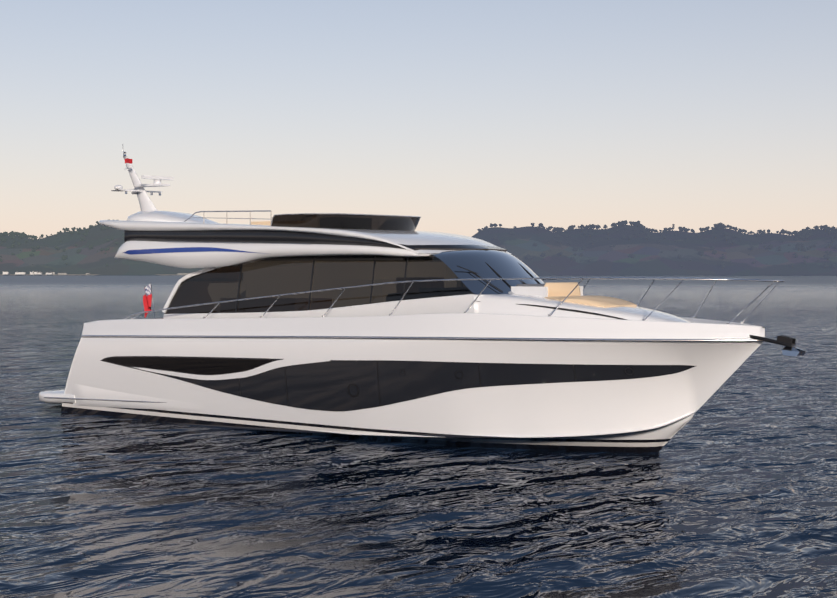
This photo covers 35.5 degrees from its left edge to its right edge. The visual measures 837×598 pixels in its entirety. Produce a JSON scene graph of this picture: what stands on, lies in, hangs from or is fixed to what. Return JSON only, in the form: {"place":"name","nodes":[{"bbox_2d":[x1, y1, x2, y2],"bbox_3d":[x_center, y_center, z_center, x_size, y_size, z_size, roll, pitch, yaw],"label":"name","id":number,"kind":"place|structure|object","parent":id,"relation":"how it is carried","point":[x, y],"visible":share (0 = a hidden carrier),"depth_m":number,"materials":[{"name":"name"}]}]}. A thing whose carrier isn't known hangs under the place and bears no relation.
{"place":"outdoors","nodes":[
{"label":"outdoors","id":0,"kind":"place"},
{"bbox_2d":[0,224,204,274],"bbox_3d":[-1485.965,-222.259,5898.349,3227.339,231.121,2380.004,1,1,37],"label":"hillside","id":1,"kind":"structure","parent":0,"point":[86,259],"depth_m":5024.34,"materials":[{"name":"green plant"}]},
{"bbox_2d":[0,219,123,266],"bbox_3d":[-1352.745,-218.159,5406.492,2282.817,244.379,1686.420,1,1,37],"label":"hill trees","id":2,"kind":"object","parent":1,"relation":"on","point":[11,234],"visible":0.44,"depth_m":5382.56,"materials":[{"name":"green plant"}]},
{"bbox_2d":[2,271,189,274],"bbox_3d":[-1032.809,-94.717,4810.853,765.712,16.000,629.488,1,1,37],"label":"shore buildings","id":3,"kind":"structure","parent":1,"relation":"on","point":[33,272],"depth_m":4788.42,"materials":[{"name":"grey"}]},
{"bbox_2d":[260,258,404,260],"bbox_3d":[-2.146,-0.053,33.535,9.387,1.998,4.000,1,1,37],"label":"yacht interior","id":4,"kind":"object","parent":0,"point":[336,259],"visible":0.06,"depth_m":30.89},
{"bbox_2d":[0,275,836,597],"bbox_3d":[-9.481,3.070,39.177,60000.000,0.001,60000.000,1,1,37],"label":"sea water","id":5,"kind":"structure","parent":0,"point":[728,489],"depth_m":22.52,"materials":[{"name":"blue liquid"}]},
{"bbox_2d":[61,313,764,452],"bbox_3d":[-1.049,2.246,32.743,20.310,4.064,5.583,1,1,37],"label":"yacht hull","id":6,"kind":"object","parent":5,"relation":"on","point":[648,414],"visible":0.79,"depth_m":28.26,"materials":[{"name":"white plastic"}]},
{"bbox_2d":[39,383,204,410],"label":"swim platform","id":7,"kind":"structure","parent":6,"relation":"attached to","point":[81,395],"depth_m":34.91,"materials":[{"name":"white plastic"}]},
{"bbox_2d":[143,282,154,318],"bbox_3d":[-7.034,0.061,34.234,0.464,1.001,0.227,1,1,37],"label":"flag","id":8,"kind":"object","parent":6,"relation":"attached to","point":[147,297],"visible":0.96,"depth_m":34.21,"materials":[{"name":"red fabric"}]},
{"bbox_2d":[162,250,544,318],"bbox_3d":[-1.491,-0.062,33.036,10.635,2.302,4.486,1,1,37],"label":"cabin","id":9,"kind":"object","parent":6,"relation":"on","point":[254,279],"visible":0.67,"depth_m":30.69,"materials":[{"name":"black glass"}]},
{"bbox_2d":[98,220,511,267],"bbox_3d":[-3.232,-1.502,34.334,12.462,1.406,4.952,1,1,37],"label":"yacht flybridge","id":10,"kind":"object","parent":9,"relation":"on","point":[193,245],"visible":0.92,"depth_m":32.05,"materials":[{"name":"white plastic"}]},
{"bbox_2d":[111,144,173,210],"bbox_3d":[-7.970,-3.501,38.062,2.171,2.089,1.480,2,2,62],"label":"yacht mast","id":11,"kind":"object","parent":10,"relation":"on","point":[145,202],"visible":0.98,"depth_m":37.81,"materials":[{"name":"white metal"}]},
{"bbox_2d":[126,210,420,230],"bbox_3d":[-4.325,-2.105,35.155,9.445,0.761,4.968,1,1,37],"label":"flybridge","id":12,"kind":"object","parent":10,"relation":"on","point":[360,221],"visible":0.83,"depth_m":31.89,"materials":[{"name":"black glass"}]},
{"bbox_2d":[100,356,694,410],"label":"hull window","id":13,"kind":"structure","parent":6,"relation":"in","point":[336,385],"depth_m":29.64,"materials":[{"name":"black glass"}]},
{"bbox_2d":[81,335,763,341],"bbox_3d":[-0.497,0.938,32.298,18.921,0.471,5.590,1,1,37],"label":"rub rail","id":14,"kind":"object","parent":6,"relation":"attached to","point":[440,338],"visible":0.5,"depth_m":28.28,"materials":[{"name":"grey metal"}]},
{"bbox_2d":[123,277,783,323],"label":"yacht rails","id":15,"kind":"object","parent":6,"relation":"attached to","point":[647,278],"visible":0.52,"depth_m":28.12,"materials":[{"name":"silver metal"}]},
{"bbox_2d":[457,266,689,321],"bbox_3d":[3.306,0.108,29.388,7.769,1.741,4.060,1,1,37],"label":"foredeck","id":16,"kind":"object","parent":6,"relation":"on","point":[545,299],"visible":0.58,"depth_m":28.24,"materials":[{"name":"white plastic"}]},
{"bbox_2d":[749,335,805,355],"bbox_3d":[7.244,0.932,26.406,1.062,0.408,0.480,1,1,37],"label":"anchor","id":17,"kind":"object","parent":6,"relation":"attached to","point":[790,348],"visible":0.94,"depth_m":26.23,"materials":[{"name":"metal"}]},
{"bbox_2d":[0,0,836,238],"label":"sky","id":18,"kind":"structure","parent":0,"point":[462,117],"materials":[{"name":"blue"}]},
{"bbox_2d":[472,225,836,275],"bbox_3d":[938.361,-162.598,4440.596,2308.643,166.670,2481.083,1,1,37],"label":"hill","id":19,"kind":"structure","parent":0,"point":[617,260],"depth_m":3779.68,"materials":[{"name":"green plant"}]},
{"bbox_2d":[477,220,836,267],"bbox_3d":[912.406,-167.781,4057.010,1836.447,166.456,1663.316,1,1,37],"label":"hill trees","id":20,"kind":"object","parent":19,"relation":"on","point":[799,234],"visible":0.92,"depth_m":4064.03,"materials":[{"name":"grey plant"}]}
]}

